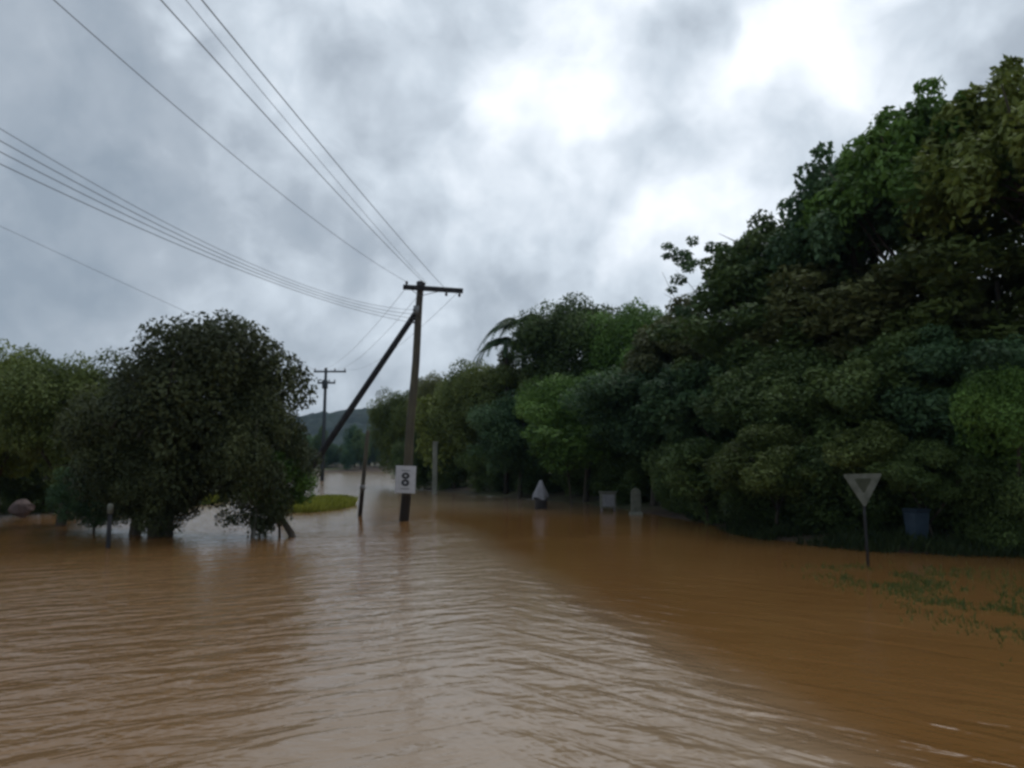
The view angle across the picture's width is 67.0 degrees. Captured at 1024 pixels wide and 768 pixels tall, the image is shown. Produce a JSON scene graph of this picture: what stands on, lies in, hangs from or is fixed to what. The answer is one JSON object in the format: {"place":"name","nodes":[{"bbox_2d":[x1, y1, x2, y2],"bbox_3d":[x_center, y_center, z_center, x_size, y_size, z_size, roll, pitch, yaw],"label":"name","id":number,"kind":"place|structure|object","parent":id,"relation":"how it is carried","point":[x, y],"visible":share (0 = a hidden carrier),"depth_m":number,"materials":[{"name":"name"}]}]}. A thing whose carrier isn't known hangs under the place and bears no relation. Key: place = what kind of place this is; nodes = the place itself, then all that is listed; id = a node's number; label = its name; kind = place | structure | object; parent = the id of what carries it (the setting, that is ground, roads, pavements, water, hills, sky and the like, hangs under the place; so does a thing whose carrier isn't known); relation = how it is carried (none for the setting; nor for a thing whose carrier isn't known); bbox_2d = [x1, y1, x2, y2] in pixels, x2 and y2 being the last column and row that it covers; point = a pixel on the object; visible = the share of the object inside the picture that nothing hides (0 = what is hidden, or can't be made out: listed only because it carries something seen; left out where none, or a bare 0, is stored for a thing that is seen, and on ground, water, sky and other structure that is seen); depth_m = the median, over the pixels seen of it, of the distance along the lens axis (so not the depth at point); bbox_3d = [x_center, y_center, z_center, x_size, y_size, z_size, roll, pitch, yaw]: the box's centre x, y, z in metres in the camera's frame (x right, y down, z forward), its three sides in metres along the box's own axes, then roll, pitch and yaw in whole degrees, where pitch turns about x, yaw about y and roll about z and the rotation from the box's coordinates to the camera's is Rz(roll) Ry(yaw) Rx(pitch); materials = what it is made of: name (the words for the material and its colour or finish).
{"place":"outdoors","nodes":[
{"label":"outdoors","id":0,"kind":"place"},
{"bbox_2d":[186,493,225,505],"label":"grass","id":1,"kind":"structure","parent":0,"point":[213,499],"depth_m":42.97,"materials":[{"name":"green plant"}]},
{"bbox_2d":[274,407,402,463],"bbox_3d":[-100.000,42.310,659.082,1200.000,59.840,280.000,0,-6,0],"label":"hills","id":2,"kind":"structure","parent":0,"point":[359,418],"depth_m":610.37,"materials":[{"name":"green plant"}]},
{"bbox_2d":[0,461,1017,554],"bbox_3d":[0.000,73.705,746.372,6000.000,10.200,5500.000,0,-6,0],"label":"ground","id":3,"kind":"structure","parent":0,"point":[560,496],"depth_m":45.30,"materials":[{"name":"soil"}]},
{"bbox_2d":[8,499,35,517],"bbox_3d":[-19.132,4.858,30.177,0.901,0.729,0.692,0,-6,0],"label":"boulder","id":4,"kind":"object","parent":3,"relation":"on","point":[22,508],"visible":1,"depth_m":29.96,"materials":[{"name":"grey stone"}]},
{"bbox_2d":[0,453,58,505],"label":"shrub","id":5,"kind":"object","parent":3,"relation":"on","point":[33,485],"visible":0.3,"depth_m":34.13,"materials":[{"name":"green plant"}]},
{"bbox_2d":[0,338,61,479],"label":"tree","id":6,"kind":"object","parent":3,"relation":"on","point":[14,466],"visible":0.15,"depth_m":31.87,"materials":[{"name":"green plant"}]},
{"bbox_2d":[0,346,130,525],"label":"tree","id":7,"kind":"object","parent":3,"relation":"on","point":[35,396],"visible":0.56,"depth_m":27.12,"materials":[{"name":"green plant"}]},
{"bbox_2d":[45,458,128,531],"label":"shrub","id":8,"kind":"object","parent":3,"relation":"on","point":[60,494],"visible":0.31,"depth_m":25.07,"materials":[{"name":"green plant"}]},
{"bbox_2d":[0,497,230,513],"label":"grass","id":9,"kind":"structure","parent":3,"relation":"on","point":[37,504],"depth_m":35.58,"materials":[{"name":"green plant"}]},
{"bbox_2d":[47,373,219,534],"bbox_3d":[-12.185,2.575,24.955,4.878,6.054,4.471,3,-6,-27],"label":"tree","id":10,"kind":"object","parent":3,"relation":"on","point":[96,450],"visible":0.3,"depth_m":23.35,"materials":[{"name":"green plant"}]},
{"bbox_2d":[92,436,210,536],"bbox_3d":[-11.146,3.387,24.282,3.729,4.228,3.791,0,-6,0],"label":"shrub","id":11,"kind":"object","parent":3,"relation":"on","point":[133,493],"visible":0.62,"depth_m":23.27,"materials":[{"name":"green plant"}]},
{"bbox_2d":[92,307,320,536],"bbox_3d":[-9.573,1.493,24.582,7.047,8.063,5.285,2,-6,-23],"label":"tree","id":12,"kind":"object","parent":3,"relation":"on","point":[212,359],"visible":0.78,"depth_m":23.20,"materials":[{"name":"green plant"}]},
{"bbox_2d":[189,375,324,537],"bbox_3d":[-7.848,2.568,23.833,3.226,5.853,3.394,-5,-8,41],"label":"tree","id":13,"kind":"object","parent":3,"relation":"on","point":[254,457],"visible":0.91,"depth_m":23.28,"materials":[{"name":"green plant"}]},
{"bbox_2d":[238,449,318,535],"bbox_3d":[-7.255,3.777,24.059,2.421,3.498,1.953,1,-6,-14],"label":"shrub","id":14,"kind":"object","parent":3,"relation":"on","point":[300,488],"visible":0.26,"depth_m":23.88,"materials":[{"name":"green plant"}]},
{"bbox_2d":[280,494,295,536],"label":"bent stem","id":15,"kind":"object","parent":3,"relation":"on","point":[290,532],"visible":0.23,"depth_m":23.79,"materials":[{"name":"brown plant"}]},
{"bbox_2d":[298,432,312,453],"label":"tree","id":16,"kind":"object","parent":3,"relation":"on","point":[309,438],"visible":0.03,"depth_m":202.57,"materials":[{"name":"green plant"}]},
{"bbox_2d":[307,434,317,459],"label":"tree","id":17,"kind":"object","parent":3,"relation":"on","point":[312,443],"visible":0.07,"depth_m":198.84,"materials":[{"name":"green plant"}]},
{"bbox_2d":[311,426,328,467],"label":"tree","id":18,"kind":"object","parent":3,"relation":"on","point":[317,442],"visible":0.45,"depth_m":192.50,"materials":[{"name":"green plant"}]},
{"bbox_2d":[289,494,358,512],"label":"grass","id":19,"kind":"structure","parent":3,"relation":"on","point":[326,502],"depth_m":37.30,"materials":[{"name":"green plant"}]},
{"bbox_2d":[313,438,337,467],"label":"tree","id":20,"kind":"object","parent":3,"relation":"on","point":[331,452],"visible":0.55,"depth_m":195.09,"materials":[{"name":"green plant"}]},
{"bbox_2d":[327,447,342,466],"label":"tree","id":21,"kind":"object","parent":3,"relation":"on","point":[339,450],"visible":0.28,"depth_m":199.97,"materials":[{"name":"green plant"}]},
{"bbox_2d":[338,444,356,469],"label":"tree","id":22,"kind":"object","parent":3,"relation":"on","point":[347,460],"visible":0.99,"depth_m":187.14,"materials":[{"name":"green plant"}]},
{"bbox_2d":[342,424,357,466],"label":"tree","id":23,"kind":"object","parent":3,"relation":"on","point":[350,432],"visible":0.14,"depth_m":199.70,"materials":[{"name":"green plant"}]},
{"bbox_2d":[350,429,370,468],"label":"tree","id":24,"kind":"object","parent":3,"relation":"on","point":[358,442],"visible":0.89,"depth_m":188.99,"materials":[{"name":"green plant"}]},
{"bbox_2d":[363,426,378,465],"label":"tree","id":25,"kind":"object","parent":3,"relation":"on","point":[372,456],"visible":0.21,"depth_m":205.92,"materials":[{"name":"green plant"}]},
{"bbox_2d":[293,281,462,520],"bbox_3d":[-5.926,0.895,30.731,7.938,10.148,0.722,-1,-6,5],"label":"utility pole","id":26,"kind":"object","parent":3,"relation":"on","point":[420,288],"visible":0.91,"depth_m":30.84,"materials":[{"name":"brown wood"}]},
{"bbox_2d":[0,152,407,317],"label":"power line","id":27,"kind":"object","parent":26,"relation":"attached to","point":[174,237],"visible":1,"depth_m":16.78,"materials":[{"name":"metal"}]},
{"bbox_2d":[0,140,408,313],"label":"power line","id":28,"kind":"object","parent":26,"relation":"attached to","point":[172,231],"visible":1,"depth_m":16.74,"materials":[{"name":"metal"}]},
{"bbox_2d":[0,128,409,309],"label":"power line","id":29,"kind":"object","parent":26,"relation":"attached to","point":[179,229],"visible":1,"depth_m":17.20,"materials":[{"name":"metal"}]},
{"bbox_2d":[0,164,411,322],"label":"power line","id":30,"kind":"object","parent":26,"relation":"attached to","point":[178,244],"visible":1,"depth_m":16.95,"materials":[{"name":"metal"}]},
{"bbox_2d":[54,0,404,280],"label":"power line","id":31,"kind":"object","parent":26,"relation":"attached to","point":[198,125],"visible":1,"depth_m":14.61,"materials":[{"name":"metal"}]},
{"bbox_2d":[161,0,423,282],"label":"power line","id":32,"kind":"object","parent":26,"relation":"attached to","point":[272,122],"visible":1,"depth_m":13.48,"materials":[{"name":"metal"}]},
{"bbox_2d":[186,0,424,280],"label":"power line","id":33,"kind":"object","parent":26,"relation":"attached to","point":[285,119],"visible":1,"depth_m":13.29,"materials":[{"name":"metal"}]},
{"bbox_2d":[202,0,442,285],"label":"power line","id":34,"kind":"object","parent":26,"relation":"attached to","point":[300,119],"visible":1,"depth_m":13.03,"materials":[{"name":"metal"}]},
{"bbox_2d":[316,292,402,369],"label":"power line","id":35,"kind":"object","parent":26,"relation":"attached to","point":[364,337],"visible":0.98,"depth_m":46.18,"materials":[{"name":"metal"}]},
{"bbox_2d":[346,293,456,369],"bbox_3d":[-11.366,-2.787,63.227,0.015,4.576,66.860,2,-6,-16],"label":"power line","id":36,"kind":"object","parent":26,"relation":"attached to","point":[421,326],"visible":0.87,"depth_m":37.47,"materials":[{"name":"metal"}]},
{"bbox_2d":[395,466,415,493],"bbox_3d":[-4.158,3.733,30.219,0.800,1.060,0.094,2,-6,3],"label":"sign board","id":37,"kind":"object","parent":26,"relation":"attached to","point":[405,479],"visible":1,"depth_m":30.18,"materials":[{"name":"white paint"}]},
{"bbox_2d":[374,434,388,464],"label":"tree","id":38,"kind":"object","parent":3,"relation":"on","point":[378,452],"visible":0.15,"depth_m":201.55,"materials":[{"name":"green plant"}]},
{"bbox_2d":[365,387,415,474],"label":"tree","id":39,"kind":"object","parent":3,"relation":"on","point":[390,415],"visible":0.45,"depth_m":72.48,"materials":[{"name":"green plant"}]},
{"bbox_2d":[388,429,431,489],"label":"shrub","id":40,"kind":"object","parent":3,"relation":"on","point":[422,480],"visible":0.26,"depth_m":64.56,"materials":[{"name":"green plant"}]},
{"bbox_2d":[404,370,449,438],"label":"tree","id":41,"kind":"object","parent":3,"relation":"on","point":[426,387],"visible":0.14,"depth_m":64.71,"materials":[{"name":"green plant"}]},
{"bbox_2d":[432,442,438,493],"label":"concrete post","id":42,"kind":"object","parent":3,"relation":"on","point":[434,467],"visible":0.78,"depth_m":55.89,"materials":[{"name":"grey concrete"}]},
{"bbox_2d":[414,389,474,488],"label":"tree","id":43,"kind":"object","parent":3,"relation":"on","point":[426,438],"visible":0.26,"depth_m":60.57,"materials":[{"name":"green plant"}]},
{"bbox_2d":[421,437,475,489],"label":"shrub","id":44,"kind":"object","parent":3,"relation":"on","point":[445,481],"visible":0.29,"depth_m":61.12,"materials":[{"name":"green plant"}]},
{"bbox_2d":[427,357,514,450],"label":"tree","id":45,"kind":"object","parent":3,"relation":"on","point":[451,417],"visible":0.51,"depth_m":56.53,"materials":[{"name":"green plant"}]},
{"bbox_2d":[453,444,526,492],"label":"shrub","id":46,"kind":"object","parent":3,"relation":"on","point":[482,476],"visible":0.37,"depth_m":54.26,"materials":[{"name":"green plant"}]},
{"bbox_2d":[473,336,524,494],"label":"palm tree","id":47,"kind":"object","parent":3,"relation":"on","point":[503,341],"visible":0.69,"depth_m":52.59,"materials":[{"name":"green plant"}]},
{"bbox_2d":[466,350,544,430],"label":"tree","id":48,"kind":"object","parent":3,"relation":"on","point":[488,393],"visible":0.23,"depth_m":53.15,"materials":[{"name":"green plant"}]},
{"bbox_2d":[465,389,550,497],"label":"tree","id":49,"kind":"object","parent":3,"relation":"on","point":[494,423],"visible":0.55,"depth_m":48.25,"materials":[{"name":"green plant"}]},
{"bbox_2d":[478,315,542,491],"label":"palm tree","id":50,"kind":"object","parent":3,"relation":"on","point":[505,324],"visible":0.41,"depth_m":52.59,"materials":[{"name":"green plant"}]},
{"bbox_2d":[510,449,566,495],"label":"shrub","id":51,"kind":"object","parent":3,"relation":"on","point":[531,482],"visible":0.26,"depth_m":49.42,"materials":[{"name":"green plant"}]},
{"bbox_2d":[506,291,621,490],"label":"tree","id":52,"kind":"object","parent":3,"relation":"on","point":[553,343],"visible":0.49,"depth_m":49.22,"materials":[{"name":"green plant"}]},
{"bbox_2d":[520,415,614,505],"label":"tree","id":53,"kind":"object","parent":3,"relation":"on","point":[547,444],"visible":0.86,"depth_m":40.19,"materials":[{"name":"green plant"}]},
{"bbox_2d":[513,370,634,502],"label":"tree","id":54,"kind":"object","parent":3,"relation":"on","point":[547,410],"visible":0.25,"depth_m":42.85,"materials":[{"name":"green plant"}]},
{"bbox_2d":[599,491,616,510],"bbox_3d":[4.529,5.787,36.489,0.820,1.410,0.520,0,-6,0],"label":"meter box","id":55,"kind":"object","parent":3,"relation":"on","point":[607,499],"visible":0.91,"depth_m":36.30,"materials":[{"name":"white paint"}]},
{"bbox_2d":[602,495,613,506],"bbox_3d":[4.529,5.472,36.302,0.560,0.560,0.012,0,-6,0],"label":"door","id":56,"kind":"structure","parent":55,"relation":"in","point":[607,500],"depth_m":36.30,"materials":[{"name":"grey paint"}]},
{"bbox_2d":[585,439,661,505],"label":"shrub","id":57,"kind":"object","parent":3,"relation":"on","point":[626,478],"visible":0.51,"depth_m":39.66,"materials":[{"name":"green plant"}]},
{"bbox_2d":[576,297,674,379],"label":"tree","id":58,"kind":"object","parent":3,"relation":"on","point":[629,322],"visible":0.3,"depth_m":46.15,"materials":[{"name":"green plant"}]},
{"bbox_2d":[558,361,706,505],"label":"tree","id":59,"kind":"object","parent":3,"relation":"on","point":[619,419],"visible":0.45,"depth_m":37.05,"materials":[{"name":"green plant"}]},
{"bbox_2d":[629,488,642,514],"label":"stone slab","id":60,"kind":"structure","parent":3,"relation":"on","point":[635,501],"depth_m":33.69,"materials":[{"name":"grey stone"}]},
{"bbox_2d":[610,294,729,415],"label":"tree","id":61,"kind":"object","parent":3,"relation":"on","point":[645,348],"visible":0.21,"depth_m":37.74,"materials":[{"name":"green plant"}]},
{"bbox_2d":[649,441,700,513],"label":"shrub","id":62,"kind":"object","parent":3,"relation":"on","point":[659,487],"visible":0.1,"depth_m":32.96,"materials":[{"name":"green plant"}]},
{"bbox_2d":[641,431,724,511],"bbox_3d":[8.348,3.985,33.886,5.213,4.085,4.778,2,-6,-19],"label":"shrub","id":63,"kind":"object","parent":3,"relation":"on","point":[658,459],"visible":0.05,"depth_m":33.48,"materials":[{"name":"green plant"}]},
{"bbox_2d":[657,437,724,524],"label":"shrub","id":64,"kind":"object","parent":3,"relation":"on","point":[686,460],"visible":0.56,"depth_m":28.40,"materials":[{"name":"green plant"}]},
{"bbox_2d":[668,438,746,524],"bbox_3d":[8.755,3.895,29.879,4.599,3.603,5.018,1,-6,-14],"label":"shrub","id":65,"kind":"object","parent":3,"relation":"on","point":[698,509],"visible":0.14,"depth_m":28.96,"materials":[{"name":"green plant"}]},
{"bbox_2d":[636,351,779,447],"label":"tree","id":66,"kind":"object","parent":3,"relation":"on","point":[677,404],"visible":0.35,"depth_m":31.63,"materials":[{"name":"green plant"}]},
{"bbox_2d":[660,235,763,350],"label":"tree","id":67,"kind":"object","parent":3,"relation":"on","point":[687,266],"visible":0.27,"depth_m":36.89,"materials":[{"name":"green plant"}]},
{"bbox_2d":[646,299,868,412],"bbox_3d":[10.857,0.929,31.439,8.386,9.228,8.418,-5,-7,39],"label":"tree","id":68,"kind":"object","parent":3,"relation":"on","point":[703,335],"visible":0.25,"depth_m":30.08,"materials":[{"name":"green plant"}]},
{"bbox_2d":[702,423,833,524],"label":"tree","id":69,"kind":"object","parent":3,"relation":"on","point":[743,450],"visible":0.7,"depth_m":23.69,"materials":[{"name":"green plant"}]},
{"bbox_2d":[692,343,859,442],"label":"tree","id":70,"kind":"object","parent":3,"relation":"on","point":[753,399],"visible":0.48,"depth_m":26.19,"materials":[{"name":"green plant"}]},
{"bbox_2d":[691,208,870,342],"bbox_3d":[12.269,-1.068,33.118,8.218,13.103,8.323,-5,-8,41],"label":"tree","id":71,"kind":"object","parent":3,"relation":"on","point":[727,284],"visible":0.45,"depth_m":32.13,"materials":[{"name":"green plant"}]},
{"bbox_2d":[711,442,852,524],"bbox_3d":[9.511,3.569,26.450,5.171,3.439,4.739,-3,-7,31],"label":"shrub","id":72,"kind":"object","parent":3,"relation":"on","point":[760,508],"visible":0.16,"depth_m":25.28,"materials":[{"name":"green plant"}]},
{"bbox_2d":[764,431,903,533],"bbox_3d":[10.226,3.242,23.857,5.375,3.767,4.590,0,-6,0],"label":"shrub","id":73,"kind":"object","parent":3,"relation":"on","point":[825,511],"visible":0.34,"depth_m":22.76,"materials":[{"name":"green plant"}]},
{"bbox_2d":[683,510,1023,557],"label":"grass","id":74,"kind":"structure","parent":3,"relation":"on","point":[892,537],"depth_m":20.64,"materials":[{"name":"green plant"}]},
{"bbox_2d":[844,473,880,565],"bbox_3d":[7.921,3.383,17.278,0.812,2.737,0.092,-2,-6,6],"label":"give way sign","id":75,"kind":"object","parent":3,"relation":"on","point":[862,486],"visible":0.92,"depth_m":17.34,"materials":[{"name":"grey metal"}]},
{"bbox_2d":[730,254,998,380],"bbox_3d":[12.949,0.044,27.762,9.018,9.609,9.141,0,-6,0],"label":"tree","id":76,"kind":"object","parent":3,"relation":"on","point":[856,300],"visible":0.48,"depth_m":26.18,"materials":[{"name":"green plant"}]},
{"bbox_2d":[822,419,908,527],"bbox_3d":[10.038,2.975,21.829,2.269,3.933,2.818,-4,-7,32],"label":"shrub","id":77,"kind":"object","parent":3,"relation":"on","point":[864,447],"visible":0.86,"depth_m":21.30,"materials":[{"name":"green plant"}]},
{"bbox_2d":[743,141,1012,309],"bbox_3d":[14.010,-2.528,30.132,8.454,14.848,8.562,2,-6,-22],"label":"tree","id":78,"kind":"object","parent":3,"relation":"on","point":[827,239],"visible":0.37,"depth_m":29.17,"materials":[{"name":"green plant"}]},
{"bbox_2d":[790,328,986,445],"bbox_3d":[11.675,1.642,24.272,5.475,6.485,5.765,0,-6,0],"label":"tree","id":79,"kind":"object","parent":3,"relation":"on","point":[849,384],"visible":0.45,"depth_m":22.81,"materials":[{"name":"green plant"}]},
{"bbox_2d":[793,74,1023,299],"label":"tree","id":80,"kind":"object","parent":3,"relation":"on","point":[882,153],"visible":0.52,"depth_m":26.30,"materials":[{"name":"green plant"}]},
{"bbox_2d":[832,430,988,529],"bbox_3d":[11.909,3.209,22.691,5.170,3.872,5.213,0,-6,0],"label":"shrub","id":81,"kind":"object","parent":3,"relation":"on","point":[908,501],"visible":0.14,"depth_m":21.41,"materials":[{"name":"green plant"}]},
{"bbox_2d":[902,508,930,543],"bbox_3d":[10.785,3.837,20.609,0.475,1.021,0.576,1,-6,-12],"label":"wheeled bin","id":82,"kind":"object","parent":3,"relation":"on","point":[916,520],"visible":0.56,"depth_m":20.42,"materials":[{"name":"blue plastic"}]},
{"bbox_2d":[860,436,1005,537],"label":"tree","id":83,"kind":"object","parent":3,"relation":"on","point":[928,453],"visible":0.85,"depth_m":20.18,"materials":[{"name":"green plant"}]},
{"bbox_2d":[856,227,1023,359],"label":"tree","id":84,"kind":"object","parent":3,"relation":"on","point":[936,265],"visible":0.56,"depth_m":23.29,"materials":[{"name":"green plant"}]},
{"bbox_2d":[863,323,1023,518],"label":"tree","id":85,"kind":"object","parent":3,"relation":"on","point":[928,415],"visible":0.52,"depth_m":21.07,"materials":[{"name":"green plant"}]},
{"bbox_2d":[888,437,1023,543],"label":"shrub","id":86,"kind":"object","parent":3,"relation":"on","point":[956,525],"visible":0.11,"depth_m":20.39,"materials":[{"name":"green plant"}]},
{"bbox_2d":[898,54,1023,249],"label":"tree","id":87,"kind":"object","parent":3,"relation":"on","point":[976,163],"visible":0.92,"depth_m":23.67,"materials":[{"name":"green plant"}]},
{"bbox_2d":[938,363,1023,548],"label":"tree","id":88,"kind":"object","parent":3,"relation":"on","point":[987,406],"visible":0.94,"depth_m":19.32,"materials":[{"name":"green plant"}]},
{"bbox_2d":[946,455,1023,551],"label":"shrub","id":89,"kind":"object","parent":3,"relation":"on","point":[1008,531],"visible":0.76,"depth_m":19.70,"materials":[{"name":"green plant"}]},
{"bbox_2d":[0,472,1023,767],"bbox_3d":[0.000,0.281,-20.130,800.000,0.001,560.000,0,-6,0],"label":"flood water","id":90,"kind":"structure","parent":0,"point":[450,630],"depth_m":9.69,"materials":[{"name":"brown liquid"}]},
{"bbox_2d":[106,504,113,547],"bbox_3d":[-10.850,4.070,20.812,0.150,1.680,0.143,0,-6,0],"label":"marker post","id":91,"kind":"object","parent":90,"relation":"in","point":[110,507],"visible":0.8,"depth_m":20.80,"materials":[{"name":"white paint"}]},
{"bbox_2d":[314,368,345,480],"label":"utility pole","id":92,"kind":"object","parent":90,"relation":"in","point":[324,382],"visible":0.98,"depth_m":94.90,"materials":[{"name":"brown wood"}]},
{"bbox_2d":[1,226,313,369],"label":"power line","id":93,"kind":"object","parent":92,"relation":"attached to","point":[109,276],"visible":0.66,"depth_m":71.16,"materials":[{"name":"metal"}]},
{"bbox_2d":[358,430,369,515],"bbox_3d":[-6.403,4.043,33.254,0.486,4.131,0.228,0,-6,0],"label":"post","id":94,"kind":"object","parent":90,"relation":"in","point":[361,497],"visible":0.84,"depth_m":33.20,"materials":[{"name":"brown wood"}]},
{"bbox_2d":[532,480,548,508],"bbox_3d":[1.377,5.592,38.087,0.814,1.720,0.844,-3,-7,30],"label":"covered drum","id":95,"kind":"object","parent":90,"relation":"in","point":[540,495],"visible":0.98,"depth_m":37.83,"materials":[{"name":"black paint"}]},
{"bbox_2d":[784,559,1023,665],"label":"grass","id":96,"kind":"structure","parent":90,"relation":"on","point":[938,585],"depth_m":13.83,"materials":[{"name":"green plant"}]},
{"bbox_2d":[0,0,1023,415],"label":"sky","id":97,"kind":"structure","parent":0,"point":[526,153],"materials":[{"name":"grey"}]}
]}

